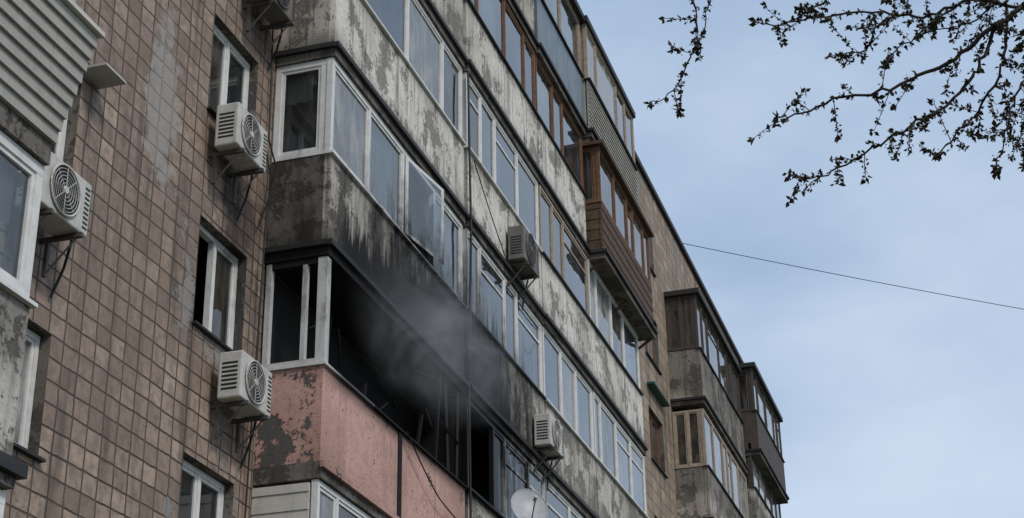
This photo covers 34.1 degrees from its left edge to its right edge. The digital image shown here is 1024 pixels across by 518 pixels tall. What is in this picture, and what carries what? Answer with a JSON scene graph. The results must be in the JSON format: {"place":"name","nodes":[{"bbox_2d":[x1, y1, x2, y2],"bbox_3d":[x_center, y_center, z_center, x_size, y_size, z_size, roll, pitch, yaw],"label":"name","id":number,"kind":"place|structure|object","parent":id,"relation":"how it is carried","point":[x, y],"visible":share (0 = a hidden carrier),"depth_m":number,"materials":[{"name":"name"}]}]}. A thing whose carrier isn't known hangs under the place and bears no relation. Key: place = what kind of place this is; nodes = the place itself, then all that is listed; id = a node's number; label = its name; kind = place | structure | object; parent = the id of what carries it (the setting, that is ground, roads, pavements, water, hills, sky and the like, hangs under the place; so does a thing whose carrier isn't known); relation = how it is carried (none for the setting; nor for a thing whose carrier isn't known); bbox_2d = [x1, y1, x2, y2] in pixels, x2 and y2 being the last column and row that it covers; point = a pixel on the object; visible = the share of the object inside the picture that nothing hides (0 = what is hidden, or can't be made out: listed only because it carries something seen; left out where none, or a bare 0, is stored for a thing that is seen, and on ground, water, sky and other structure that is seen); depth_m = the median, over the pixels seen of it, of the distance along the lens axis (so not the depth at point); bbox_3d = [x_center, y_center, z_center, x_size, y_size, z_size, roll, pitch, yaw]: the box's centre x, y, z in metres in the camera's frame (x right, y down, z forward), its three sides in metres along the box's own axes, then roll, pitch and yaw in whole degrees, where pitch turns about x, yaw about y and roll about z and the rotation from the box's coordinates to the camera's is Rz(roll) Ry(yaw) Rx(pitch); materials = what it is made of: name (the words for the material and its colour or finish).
{"place":"outdoors","nodes":[
{"label":"outdoors","id":0,"kind":"place"},
{"bbox_2d":[0,0,738,517],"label":"walls","id":1,"kind":"structure","parent":0,"point":[128,418],"depth_m":17.52,"materials":[{"name":"brown tile"}]},
{"bbox_2d":[10,152,91,297],"bbox_3d":[-4.220,-0.313,15.275,0.450,1.054,0.938,-8,-26,15],"label":"air conditioner unit","id":2,"kind":"object","parent":1,"relation":"attached to","point":[65,203],"visible":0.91,"depth_m":15.26,"materials":[{"name":"metal"}]},
{"bbox_2d":[0,0,104,517],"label":"balcony stack","id":3,"kind":"object","parent":1,"relation":"attached to","point":[47,47],"visible":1,"depth_m":12.34,"materials":[{"name":"concrete"}]},
{"bbox_2d":[208,102,266,219],"bbox_3d":[-3.179,-1.130,19.460,0.450,1.054,0.938,-8,-26,15],"label":"air conditioner unit","id":4,"kind":"object","parent":1,"relation":"attached to","point":[240,144],"visible":1,"depth_m":19.27,"materials":[{"name":"metal"}]},
{"bbox_2d":[210,350,271,467],"bbox_3d":[-3.000,1.682,18.606,0.450,1.054,0.938,-8,-26,15],"label":"air conditioner unit","id":5,"kind":"object","parent":1,"relation":"attached to","point":[244,388],"visible":1,"depth_m":18.40,"materials":[{"name":"metal"}]},
{"bbox_2d":[242,0,295,69],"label":"air conditioner unit","id":6,"kind":"object","parent":1,"relation":"attached to","point":[278,14],"visible":1,"depth_m":21.02,"materials":[{"name":"metal"}]},
{"bbox_2d":[13,13,669,517],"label":"wall windows","id":7,"kind":"structure","parent":1,"relation":"attached to","point":[217,317],"depth_m":19.15,"materials":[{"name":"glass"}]},
{"bbox_2d":[251,0,469,517],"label":"balcony stack","id":8,"kind":"object","parent":1,"relation":"attached to","point":[368,144],"visible":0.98,"depth_m":22.40,"materials":[{"name":"concrete"}]},
{"bbox_2d":[252,254,466,517],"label":"burnt balcony","id":9,"kind":"structure","parent":8,"relation":"attached to","point":[343,418],"depth_m":20.29,"materials":[{"name":"paint"}]},
{"bbox_2d":[414,0,657,517],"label":"balcony stack","id":10,"kind":"object","parent":1,"relation":"attached to","point":[552,114],"visible":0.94,"depth_m":31.02,"materials":[{"name":"concrete"}]},
{"bbox_2d":[244,29,562,517],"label":"facade cables","id":11,"kind":"object","parent":10,"relation":"attached to","point":[469,348],"visible":0.98,"depth_m":23.99,"materials":[{"name":"black rubber"}]},
{"bbox_2d":[507,225,538,309],"bbox_3d":[0.185,0.152,27.972,0.420,1.122,1.008,-8,-26,15],"label":"air conditioner unit","id":12,"kind":"object","parent":10,"relation":"attached to","point":[523,257],"visible":0.99,"depth_m":27.72,"materials":[{"name":"metal"}]},
{"bbox_2d":[510,489,547,517],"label":"satellite dish","id":13,"kind":"object","parent":10,"relation":"attached to","point":[527,503],"visible":1,"depth_m":25.13,"materials":[{"name":"metal"}]},
{"bbox_2d":[533,413,563,490],"bbox_3d":[0.608,3.226,27.855,0.420,1.052,0.938,-8,-26,15],"label":"air conditioner unit","id":14,"kind":"object","parent":10,"relation":"attached to","point":[548,435],"visible":1,"depth_m":27.61,"materials":[{"name":"metal"}]},
{"bbox_2d":[635,151,743,362],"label":"roof coping","id":15,"kind":"object","parent":1,"relation":"on","point":[643,172],"depth_m":49.47,"materials":[{"name":"metal"}]},
{"bbox_2d":[663,287,789,517],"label":"balcony stack","id":16,"kind":"object","parent":1,"relation":"attached to","point":[727,419],"visible":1,"depth_m":45.91,"materials":[{"name":"concrete"}]},
{"bbox_2d":[577,0,1023,517],"label":"sky","id":17,"kind":"structure","parent":0,"point":[892,401],"materials":[{"name":"blue"}]},
{"label":"ground","id":18,"kind":"structure","parent":0,"visible":0},
{"bbox_2d":[643,0,1023,207],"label":"budding tree","id":19,"kind":"object","parent":18,"relation":"on","point":[1000,26],"visible":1,"depth_m":10.09,"materials":[{"name":"brown plant"}]},
{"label":"utility pole","id":20,"kind":"object","parent":18,"relation":"on","visible":0},
{"bbox_2d":[683,243,1023,309],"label":"overhead cable","id":21,"kind":"object","parent":20,"relation":"attached to","point":[852,277],"visible":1,"depth_m":50.34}
]}

